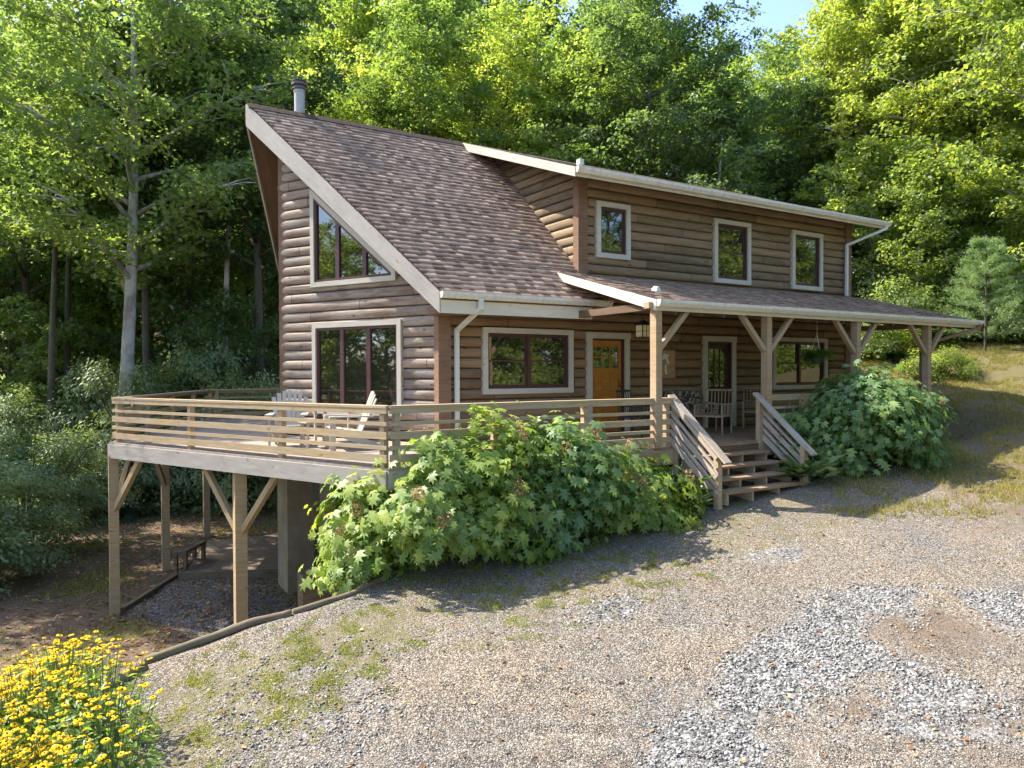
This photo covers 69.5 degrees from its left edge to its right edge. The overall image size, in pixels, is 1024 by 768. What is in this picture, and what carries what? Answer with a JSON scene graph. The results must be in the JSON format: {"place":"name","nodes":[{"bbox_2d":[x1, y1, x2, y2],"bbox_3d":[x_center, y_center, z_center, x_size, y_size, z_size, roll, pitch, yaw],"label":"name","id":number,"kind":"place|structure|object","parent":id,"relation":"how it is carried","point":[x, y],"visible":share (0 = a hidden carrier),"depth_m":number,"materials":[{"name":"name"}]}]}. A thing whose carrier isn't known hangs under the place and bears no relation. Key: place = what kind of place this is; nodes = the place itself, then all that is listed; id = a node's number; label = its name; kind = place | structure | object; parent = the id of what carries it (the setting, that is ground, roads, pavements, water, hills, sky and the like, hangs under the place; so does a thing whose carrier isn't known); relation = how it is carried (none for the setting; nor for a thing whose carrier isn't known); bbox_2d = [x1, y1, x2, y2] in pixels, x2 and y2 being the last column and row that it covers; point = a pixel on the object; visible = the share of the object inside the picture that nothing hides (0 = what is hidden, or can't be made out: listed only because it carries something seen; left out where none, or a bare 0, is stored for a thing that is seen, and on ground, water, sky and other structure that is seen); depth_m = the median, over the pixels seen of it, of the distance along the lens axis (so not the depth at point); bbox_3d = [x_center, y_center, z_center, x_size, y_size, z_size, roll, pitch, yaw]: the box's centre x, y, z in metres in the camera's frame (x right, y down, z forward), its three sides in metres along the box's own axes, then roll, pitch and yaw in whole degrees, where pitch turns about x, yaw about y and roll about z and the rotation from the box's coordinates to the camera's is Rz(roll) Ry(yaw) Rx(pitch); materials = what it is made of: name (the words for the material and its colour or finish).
{"place":"outdoors","nodes":[
{"label":"outdoors","id":0,"kind":"place"},
{"bbox_2d":[120,578,296,637],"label":"gravel","id":1,"kind":"structure","parent":0,"point":[191,608],"depth_m":14.88,"materials":[{"name":"grey stone"}]},
{"bbox_2d":[72,530,726,767],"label":"grass","id":2,"kind":"structure","parent":0,"point":[198,731],"depth_m":8.07,"materials":[{"name":"plant"}]},
{"bbox_2d":[0,0,1021,272],"label":"sky","id":3,"kind":"structure","parent":0,"point":[780,13],"materials":[{"name":"blue"}]},
{"bbox_2d":[0,262,1023,767],"bbox_3d":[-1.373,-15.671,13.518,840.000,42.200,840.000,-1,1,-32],"label":"ground","id":4,"kind":"structure","parent":0,"point":[784,508],"depth_m":8.17,"materials":[{"name":"gravel"}]},
{"bbox_2d":[0,1,58,256],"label":"broadleaf tree","id":5,"kind":"object","parent":4,"relation":"on","point":[6,166],"visible":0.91,"depth_m":23.40,"materials":[{"name":"green plant"}]},
{"bbox_2d":[0,727,72,767],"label":"black eyed susan","id":6,"kind":"object","parent":4,"relation":"on","point":[51,750],"visible":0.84,"depth_m":5.33,"materials":[{"name":"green plant"}]},
{"bbox_2d":[0,657,79,764],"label":"black eyed susan","id":7,"kind":"object","parent":4,"relation":"on","point":[30,669],"visible":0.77,"depth_m":6.21,"materials":[{"name":"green plant"}]},
{"bbox_2d":[0,652,80,747],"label":"black eyed susan","id":8,"kind":"object","parent":4,"relation":"on","point":[34,672],"visible":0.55,"depth_m":6.53,"materials":[{"name":"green plant"}]},
{"bbox_2d":[0,292,88,446],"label":"young tree","id":9,"kind":"object","parent":4,"relation":"on","point":[36,353],"visible":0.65,"depth_m":29.64,"materials":[{"name":"green plant"}]},
{"bbox_2d":[0,722,92,767],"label":"black eyed susan","id":10,"kind":"object","parent":4,"relation":"on","point":[41,748],"visible":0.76,"depth_m":5.42,"materials":[{"name":"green plant"}]},
{"bbox_2d":[0,684,96,767],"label":"black eyed susan","id":11,"kind":"object","parent":4,"relation":"on","point":[82,695],"visible":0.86,"depth_m":5.82,"materials":[{"name":"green plant"}]},
{"bbox_2d":[0,456,98,599],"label":"rhododendron","id":12,"kind":"object","parent":4,"relation":"on","point":[30,554],"visible":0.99,"depth_m":16.36,"materials":[{"name":"green plant"}]},
{"bbox_2d":[2,734,101,767],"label":"black eyed susan","id":13,"kind":"object","parent":4,"relation":"on","point":[24,763],"visible":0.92,"depth_m":5.23,"materials":[{"name":"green plant"}]},
{"bbox_2d":[0,386,107,481],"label":"rhododendron","id":14,"kind":"object","parent":4,"relation":"on","point":[12,411],"visible":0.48,"depth_m":25.63,"materials":[{"name":"green plant"}]},
{"bbox_2d":[12,634,98,727],"bbox_3d":[-4.434,2.957,7.216,0.795,0.906,0.804,-1,1,-20],"label":"black eyed susan","id":15,"kind":"object","parent":4,"relation":"on","point":[55,642],"visible":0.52,"depth_m":7.22,"materials":[{"name":"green plant"}]},
{"bbox_2d":[21,634,106,733],"bbox_3d":[-4.187,2.824,6.894,0.787,0.886,0.778,-1,1,-35],"label":"black eyed susan","id":16,"kind":"object","parent":4,"relation":"on","point":[69,647],"visible":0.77,"depth_m":6.91,"materials":[{"name":"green plant"}]},
{"bbox_2d":[0,17,139,443],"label":"broadleaf tree","id":17,"kind":"object","parent":4,"relation":"on","point":[25,258],"visible":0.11,"depth_m":32.94,"materials":[{"name":"green plant"}]},
{"bbox_2d":[7,425,132,524],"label":"rhododendron","id":18,"kind":"object","parent":4,"relation":"on","point":[92,466],"visible":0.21,"depth_m":22.77,"materials":[{"name":"green plant"}]},
{"bbox_2d":[0,173,141,399],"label":"young tree","id":19,"kind":"object","parent":4,"relation":"on","point":[36,277],"visible":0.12,"depth_m":36.06,"materials":[{"name":"green plant"}]},
{"bbox_2d":[0,423,148,566],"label":"rhododendron","id":20,"kind":"object","parent":4,"relation":"on","point":[50,470],"visible":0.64,"depth_m":19.12,"materials":[{"name":"green plant"}]},
{"bbox_2d":[0,2,149,435],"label":"broadleaf tree","id":21,"kind":"object","parent":4,"relation":"on","point":[52,346],"visible":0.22,"depth_m":27.98,"materials":[{"name":"green plant"}]},
{"bbox_2d":[0,11,153,459],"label":"broadleaf tree","id":22,"kind":"object","parent":4,"relation":"on","point":[67,316],"visible":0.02,"depth_m":31.60,"materials":[{"name":"green plant"}]},
{"bbox_2d":[11,355,156,471],"bbox_3d":[-16.585,1.554,28.819,6.449,5.596,6.020,0,1,-5],"label":"rhododendron","id":23,"kind":"object","parent":4,"relation":"on","point":[80,408],"visible":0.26,"depth_m":27.88,"materials":[{"name":"green plant"}]},
{"bbox_2d":[13,266,158,406],"bbox_3d":[-20.426,-1.399,36.582,7.355,8.671,6.498,1,1,41],"label":"young tree","id":24,"kind":"object","parent":4,"relation":"on","point":[89,304],"visible":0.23,"depth_m":35.27,"materials":[{"name":"green plant"}]},
{"bbox_2d":[52,642,153,758],"bbox_3d":[-3.637,2.784,6.538,0.837,0.910,0.815,-1,1,-33],"label":"black eyed susan","id":25,"kind":"object","parent":4,"relation":"on","point":[81,682],"visible":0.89,"depth_m":6.54,"materials":[{"name":"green plant"}]},
{"bbox_2d":[54,682,167,767],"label":"black eyed susan","id":26,"kind":"object","parent":4,"relation":"on","point":[106,746],"visible":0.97,"depth_m":5.75,"materials":[{"name":"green plant"}]},
{"bbox_2d":[65,463,160,526],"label":"rhododendron","id":27,"kind":"object","parent":4,"relation":"on","point":[134,508],"visible":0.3,"depth_m":23.59,"materials":[{"name":"green plant"}]},
{"bbox_2d":[14,0,233,400],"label":"broadleaf tree","id":28,"kind":"object","parent":4,"relation":"on","point":[144,194],"visible":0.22,"depth_m":27.10,"materials":[{"name":"green plant"}]},
{"bbox_2d":[40,352,222,513],"bbox_3d":[-12.425,1.770,26.172,6.180,5.851,5.769,0,1,4],"label":"rhododendron","id":29,"kind":"object","parent":4,"relation":"on","point":[146,389],"visible":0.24,"depth_m":24.95,"materials":[{"name":"green plant"}]},
{"bbox_2d":[40,165,274,389],"bbox_3d":[-14.953,-3.804,33.503,8.330,14.253,10.466,0,1,16],"label":"young tree","id":30,"kind":"object","parent":4,"relation":"on","point":[202,275],"visible":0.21,"depth_m":31.89,"materials":[{"name":"green plant"}]},
{"bbox_2d":[0,0,316,511],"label":"broadleaf tree","id":31,"kind":"object","parent":4,"relation":"on","point":[42,15],"visible":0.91,"depth_m":23.66,"materials":[{"name":"green plant"}]},
{"bbox_2d":[108,335,267,501],"bbox_3d":[-11.213,1.358,27.395,6.020,6.232,6.449,0,1,31],"label":"rhododendron","id":32,"kind":"object","parent":4,"relation":"on","point":[203,376],"visible":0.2,"depth_m":25.69,"materials":[{"name":"green plant"}]},
{"bbox_2d":[172,540,206,572],"bbox_3d":[-7.616,4.151,17.453,0.320,0.650,1.100,0,1,1],"label":"log bench","id":33,"kind":"object","parent":4,"relation":"on","point":[192,546],"visible":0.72,"depth_m":17.17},
{"bbox_2d":[0,492,382,696],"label":"grass","id":34,"kind":"structure","parent":4,"relation":"on","point":[89,580],"depth_m":16.01,"materials":[{"name":"plant"}]},
{"bbox_2d":[143,609,291,662],"bbox_3d":[-3.360,2.907,8.527,1.652,0.294,0.134,-1,1,-38],"label":"landscape timber","id":35,"kind":"object","parent":4,"relation":"on","point":[213,636],"visible":0.96,"depth_m":8.47,"materials":[{"name":"wood"}]},
{"bbox_2d":[161,288,279,412],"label":"young tree","id":36,"kind":"object","parent":4,"relation":"on","point":[224,319],"visible":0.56,"depth_m":28.68,"materials":[{"name":"green plant"}]},
{"bbox_2d":[0,497,441,696],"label":"fallen leaves","id":37,"kind":"object","parent":4,"relation":"on","point":[133,597],"visible":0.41,"depth_m":15.42,"materials":[{"name":"plant"}]},
{"bbox_2d":[163,159,278,385],"bbox_3d":[-14.642,-6.284,39.902,9.515,12.958,7.572,0,1,4],"label":"young tree","id":38,"kind":"object","parent":4,"relation":"on","point":[269,281],"visible":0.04,"depth_m":39.89,"materials":[{"name":"green plant"}]},
{"bbox_2d":[137,1,315,377],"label":"broadleaf tree","id":39,"kind":"object","parent":4,"relation":"on","point":[242,145],"visible":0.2,"depth_m":28.76,"materials":[{"name":"green plant"}]},
{"bbox_2d":[180,569,277,579],"bbox_3d":[-6.373,4.351,16.829,2.304,0.180,0.130,0,1,-3],"label":"edging timber","id":40,"kind":"object","parent":4,"relation":"on","point":[228,574],"visible":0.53,"depth_m":16.76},
{"bbox_2d":[89,0,371,409],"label":"broadleaf tree","id":41,"kind":"object","parent":4,"relation":"on","point":[252,231],"visible":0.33,"depth_m":28.89,"materials":[{"name":"green plant"}]},
{"bbox_2d":[187,534,277,570],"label":"terrace slab","id":42,"kind":"structure","parent":4,"relation":"on","point":[263,552],"depth_m":18.33,"materials":[{"name":"concrete"}]},
{"bbox_2d":[186,367,279,514],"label":"rhododendron","id":43,"kind":"object","parent":4,"relation":"on","point":[256,481],"visible":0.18,"depth_m":24.57,"materials":[{"name":"green plant"}]},
{"bbox_2d":[218,61,395,294],"bbox_3d":[-11.023,-9.281,40.116,11.908,15.903,11.677,0,1,-5],"label":"broadleaf tree","id":44,"kind":"object","parent":4,"relation":"on","point":[250,281],"visible":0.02,"depth_m":38.46,"materials":[{"name":"green plant"}]},
{"bbox_2d":[297,569,353,606],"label":"retaining wall","id":45,"kind":"structure","parent":4,"relation":"on","point":[308,596],"depth_m":12.15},
{"bbox_2d":[281,0,380,121],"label":"broadleaf tree","id":46,"kind":"object","parent":4,"relation":"on","point":[329,60],"visible":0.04,"depth_m":50.95,"materials":[{"name":"green plant"}]},
{"bbox_2d":[292,569,397,613],"bbox_3d":[-2.102,2.694,9.574,0.192,0.263,1.597,1,1,43],"label":"landscape timber","id":47,"kind":"object","parent":4,"relation":"on","point":[316,604],"visible":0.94,"depth_m":9.38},
{"bbox_2d":[256,0,454,127],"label":"broadleaf tree","id":48,"kind":"object","parent":4,"relation":"on","point":[353,20],"visible":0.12,"depth_m":47.13,"materials":[{"name":"green plant"}]},
{"bbox_2d":[298,457,444,596],"bbox_3d":[-1.778,1.952,10.798,2.557,1.935,2.934,1,1,43],"label":"hydrangea bush","id":49,"kind":"object","parent":4,"relation":"on","point":[346,555],"visible":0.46,"depth_m":9.91,"materials":[{"name":"green plant"}]},
{"bbox_2d":[324,43,454,134],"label":"maple tree","id":50,"kind":"object","parent":4,"relation":"on","point":[361,71],"visible":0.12,"depth_m":39.76,"materials":[{"name":"green plant"}]},
{"bbox_2d":[321,0,522,142],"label":"broadleaf tree","id":51,"kind":"object","parent":4,"relation":"on","point":[376,26],"visible":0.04,"depth_m":49.24,"materials":[{"name":"green plant"}]},
{"bbox_2d":[338,0,512,148],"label":"broadleaf tree","id":52,"kind":"object","parent":4,"relation":"on","point":[423,31],"visible":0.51,"depth_m":36.77,"materials":[{"name":"green plant"}]},
{"bbox_2d":[344,400,593,579],"bbox_3d":[-0.700,1.451,10.736,3.592,2.449,2.824,-1,1,-32],"label":"hydrangea bush","id":53,"kind":"object","parent":4,"relation":"on","point":[454,510],"visible":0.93,"depth_m":9.88,"materials":[{"name":"green plant"}]},
{"bbox_2d":[0,271,942,516],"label":"undergrowth","id":54,"kind":"object","parent":4,"relation":"on","point":[176,505],"visible":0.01,"depth_m":24.61,"materials":[{"name":"green plant"}]},
{"bbox_2d":[408,0,592,157],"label":"broadleaf tree","id":55,"kind":"object","parent":4,"relation":"on","point":[506,52],"visible":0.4,"depth_m":39.41,"materials":[{"name":"green plant"}]},
{"bbox_2d":[107,388,925,623],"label":"wooden deck","id":56,"kind":"structure","parent":4,"relation":"on","point":[237,446],"depth_m":12.29,"materials":[{"name":"wood"}]},
{"bbox_2d":[264,390,308,446],"bbox_3d":[-4.079,0.629,13.445,0.730,1.025,0.889,0,1,-12],"label":"adirondack chair","id":57,"kind":"object","parent":56,"relation":"on","point":[297,414],"visible":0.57,"depth_m":13.66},
{"bbox_2d":[324,391,378,450],"bbox_3d":[-2.774,0.633,12.814,0.889,1.025,0.730,-1,1,-22],"label":"adirondack chair","id":58,"kind":"object","parent":56,"relation":"on","point":[366,416],"visible":0.61,"depth_m":12.66,"materials":[{"name":"wood"}]},
{"bbox_2d":[662,388,716,430],"bbox_3d":[3.913,0.572,16.413,1.193,0.942,0.647,-1,1,-32],"label":"wicker loveseat","id":59,"kind":"object","parent":56,"relation":"on","point":[689,399],"visible":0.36,"depth_m":16.52,"materials":[{"name":"wicker"}]},
{"bbox_2d":[693,389,732,434],"bbox_3d":[4.285,0.581,15.677,0.640,0.942,0.647,0,1,37],"label":"wicker armchair","id":60,"kind":"object","parent":56,"relation":"on","point":[717,415],"visible":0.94,"depth_m":15.74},
{"bbox_2d":[438,0,621,149],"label":"broadleaf tree","id":61,"kind":"object","parent":4,"relation":"on","point":[548,26],"visible":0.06,"depth_m":47.94,"materials":[{"name":"green plant"}]},
{"bbox_2d":[448,38,635,168],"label":"maple tree","id":62,"kind":"object","parent":4,"relation":"on","point":[512,111],"visible":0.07,"depth_m":40.77,"materials":[{"name":"green plant"}]},
{"bbox_2d":[93,404,1023,767],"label":"fallen leaves","id":63,"kind":"object","parent":4,"relation":"on","point":[705,644],"visible":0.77,"depth_m":7.42,"materials":[{"name":"plant"}]},
{"bbox_2d":[477,410,656,560],"bbox_3d":[0.583,1.478,11.243,3.020,2.159,2.788,-1,1,-32],"label":"hydrangea bush","id":64,"kind":"object","parent":4,"relation":"on","point":[584,498],"visible":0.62,"depth_m":10.55,"materials":[{"name":"green plant"}]},
{"bbox_2d":[499,0,725,183],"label":"broadleaf tree","id":65,"kind":"object","parent":4,"relation":"on","point":[558,70],"visible":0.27,"depth_m":36.65,"materials":[{"name":"green plant"}]},
{"bbox_2d":[245,78,983,593],"bbox_3d":[1.802,-1.078,18.834,15.967,11.390,11.613,-1,1,-32],"label":"log cabin","id":66,"kind":"object","parent":4,"relation":"on","point":[415,268],"visible":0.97,"depth_m":15.55,"materials":[{"name":"wood logs"},{"name":"shingle"},{"name":"glass"}]},
{"bbox_2d":[314,199,390,281],"bbox_3d":[-3.189,-2.979,14.827,2.079,1.748,0.090,0,1,31],"label":"window","id":67,"kind":"structure","parent":66,"relation":"in","point":[338,255],"depth_m":15.01,"materials":[{"name":"clear glass"}]},
{"bbox_2d":[316,325,396,410],"bbox_3d":[-3.112,-0.318,14.827,2.173,1.670,0.090,0,1,31],"label":"window","id":68,"kind":"structure","parent":66,"relation":"in","point":[357,361],"depth_m":14.82,"materials":[{"name":"clear glass"}]},
{"bbox_2d":[488,333,567,388],"bbox_3d":[0.313,-0.457,14.764,1.935,1.080,0.115,-1,1,-32],"label":"window","id":69,"kind":"structure","parent":66,"relation":"in","point":[514,360],"depth_m":14.72,"materials":[{"name":"clear glass"}]},
{"bbox_2d":[593,340,621,431],"bbox_3d":[2.040,0.046,15.840,0.830,1.960,0.129,-1,1,-32],"label":"door","id":70,"kind":"structure","parent":66,"relation":"in","point":[606,354],"depth_m":15.88,"materials":[{"name":"orange wood"}]},
{"bbox_2d":[601,207,625,254],"bbox_3d":[2.138,-3.280,15.868,0.715,0.978,0.115,-1,1,-32],"label":"window","id":71,"kind":"structure","parent":66,"relation":"in","point":[613,221],"depth_m":15.88,"materials":[{"name":"clear glass"}]},
{"bbox_2d":[708,343,729,425],"bbox_3d":[4.927,0.008,17.643,0.770,1.960,0.129,-1,1,-32],"label":"door","id":72,"kind":"structure","parent":66,"relation":"in","point":[717,352],"depth_m":17.70,"materials":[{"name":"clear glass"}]},
{"bbox_2d":[718,223,746,280],"bbox_3d":[5.279,-3.169,17.830,1.053,1.303,0.115,-1,1,-32],"label":"window","id":73,"kind":"structure","parent":66,"relation":"in","point":[732,240],"depth_m":17.86,"materials":[{"name":"clear glass"}]},
{"bbox_2d":[776,341,823,384],"bbox_3d":[7.462,-0.537,19.226,1.980,1.119,0.115,-1,1,-32],"label":"window","id":74,"kind":"structure","parent":66,"relation":"in","point":[789,371],"depth_m":19.16,"materials":[{"name":"clear glass"}]},
{"bbox_2d":[796,235,818,286],"bbox_3d":[7.681,-3.210,19.330,1.032,1.300,0.115,-1,1,-32],"label":"window","id":75,"kind":"structure","parent":66,"relation":"in","point":[807,248],"depth_m":19.35,"materials":[{"name":"clear glass"}]},
{"bbox_2d":[541,442,708,535],"bbox_3d":[1.705,1.674,11.823,3.124,1.452,2.533,-1,1,-32],"label":"hydrangea bush","id":76,"kind":"object","parent":4,"relation":"on","point":[658,509],"visible":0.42,"depth_m":11.25,"materials":[{"name":"green plant"}]},
{"bbox_2d":[522,0,770,182],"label":"broadleaf tree","id":77,"kind":"object","parent":4,"relation":"on","point":[709,62],"visible":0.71,"depth_m":34.24,"materials":[{"name":"green plant"}]},
{"bbox_2d":[635,67,803,212],"bbox_3d":[9.388,-7.970,34.285,7.572,12.958,9.515,0,1,13],"label":"young tree","id":78,"kind":"object","parent":4,"relation":"on","point":[718,132],"visible":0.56,"depth_m":32.66,"materials":[{"name":"green plant"}]},
{"bbox_2d":[682,55,787,181],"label":"broadleaf tree","id":79,"kind":"object","parent":4,"relation":"on","point":[746,67],"visible":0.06,"depth_m":50.67,"materials":[{"name":"green plant"}]},
{"bbox_2d":[668,392,816,509],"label":"porch steps","id":80,"kind":"structure","parent":4,"relation":"on","point":[732,466],"depth_m":12.94,"materials":[{"name":"wood"}]},
{"bbox_2d":[693,88,852,214],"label":"broadleaf tree","id":81,"kind":"object","parent":4,"relation":"on","point":[772,124],"visible":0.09,"depth_m":37.55,"materials":[{"name":"green plant"}]},
{"bbox_2d":[744,24,813,193],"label":"broadleaf tree","id":82,"kind":"object","parent":4,"relation":"on","point":[770,63],"visible":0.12,"depth_m":54.07,"materials":[{"name":"green plant"}]},
{"bbox_2d":[776,447,844,481],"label":"hosta","id":83,"kind":"object","parent":4,"relation":"on","point":[823,469],"visible":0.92,"depth_m":13.12,"materials":[{"name":"green plant"}]},
{"bbox_2d":[727,67,914,258],"bbox_3d":[14.659,-8.537,35.987,9.515,12.958,7.572,0,1,-12],"label":"young tree","id":84,"kind":"object","parent":4,"relation":"on","point":[808,110],"visible":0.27,"depth_m":34.26,"materials":[{"name":"green plant"}]},
{"bbox_2d":[732,0,974,270],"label":"maple tree","id":85,"kind":"object","parent":4,"relation":"on","point":[805,67],"visible":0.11,"depth_m":35.70,"materials":[{"name":"green plant"}]},
{"bbox_2d":[786,159,936,290],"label":"young tree","id":86,"kind":"object","parent":4,"relation":"on","point":[806,180],"visible":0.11,"depth_m":31.97,"materials":[{"name":"green plant"}]},
{"bbox_2d":[781,0,942,264],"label":"maple tree","id":87,"kind":"object","parent":4,"relation":"on","point":[815,51],"visible":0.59,"depth_m":32.97,"materials":[{"name":"green plant"}]},
{"bbox_2d":[771,359,959,477],"bbox_3d":[6.838,0.641,14.204,3.911,2.242,3.168,-1,1,-32],"label":"hydrangea bush","id":88,"kind":"object","parent":4,"relation":"on","point":[865,419],"visible":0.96,"depth_m":13.53,"materials":[{"name":"green plant"}]},
{"bbox_2d":[798,126,965,299],"bbox_3d":[14.657,-5.941,30.538,7.355,8.671,6.498,0,1,28],"label":"young tree","id":89,"kind":"object","parent":4,"relation":"on","point":[863,165],"visible":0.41,"depth_m":29.12,"materials":[{"name":"green plant"}]},
{"bbox_2d":[861,301,921,358],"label":"woodland shrub","id":90,"kind":"object","parent":4,"relation":"on","point":[874,346],"visible":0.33,"depth_m":24.99,"materials":[{"name":"green plant"}]},
{"bbox_2d":[798,0,1023,259],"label":"maple tree","id":91,"kind":"object","parent":4,"relation":"on","point":[847,103],"visible":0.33,"depth_m":31.51,"materials":[{"name":"green plant"}]},
{"bbox_2d":[861,274,978,347],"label":"woodland shrub","id":92,"kind":"object","parent":4,"relation":"on","point":[916,303],"visible":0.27,"depth_m":26.26,"materials":[{"name":"green plant"}]},
{"bbox_2d":[818,338,1023,526],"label":"grass","id":93,"kind":"structure","parent":4,"relation":"on","point":[994,355],"depth_m":14.36,"materials":[{"name":"plant"}]},
{"bbox_2d":[842,149,1015,312],"bbox_3d":[15.758,-5.035,28.147,5.472,7.302,6.194,0,1,-1],"label":"young tree","id":94,"kind":"object","parent":4,"relation":"on","point":[918,191],"visible":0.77,"depth_m":27.24,"materials":[{"name":"green plant"}]},
{"bbox_2d":[892,345,985,380],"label":"woodland shrub","id":95,"kind":"object","parent":4,"relation":"on","point":[938,366],"visible":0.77,"depth_m":22.15,"materials":[{"name":"green plant"}]},
{"bbox_2d":[866,154,1023,304],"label":"young tree","id":96,"kind":"object","parent":4,"relation":"on","point":[970,217],"visible":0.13,"depth_m":28.82,"materials":[{"name":"green plant"}]},
{"bbox_2d":[867,0,1023,226],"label":"maple tree","id":97,"kind":"object","parent":4,"relation":"on","point":[960,153],"visible":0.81,"depth_m":26.75,"materials":[{"name":"green plant"}]},
{"bbox_2d":[873,0,1023,284],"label":"maple tree","id":98,"kind":"object","parent":4,"relation":"on","point":[956,77],"visible":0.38,"depth_m":30.04,"materials":[{"name":"green plant"}]},
{"bbox_2d":[925,272,1020,341],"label":"woodland shrub","id":99,"kind":"object","parent":4,"relation":"on","point":[977,313],"visible":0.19,"depth_m":26.89,"materials":[{"name":"green plant"}]},
{"bbox_2d":[931,129,1023,310],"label":"young tree","id":100,"kind":"object","parent":4,"relation":"on","point":[1007,141],"visible":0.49,"depth_m":27.33,"materials":[{"name":"green plant"}]},
{"bbox_2d":[932,235,1023,350],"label":"pine sapling","id":101,"kind":"object","parent":4,"relation":"on","point":[993,252],"visible":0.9,"depth_m":24.31,"materials":[{"name":"green plant"}]},
{"bbox_2d":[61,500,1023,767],"bbox_3d":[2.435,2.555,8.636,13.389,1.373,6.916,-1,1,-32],"label":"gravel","id":102,"kind":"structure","parent":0,"point":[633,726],"depth_m":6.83,"materials":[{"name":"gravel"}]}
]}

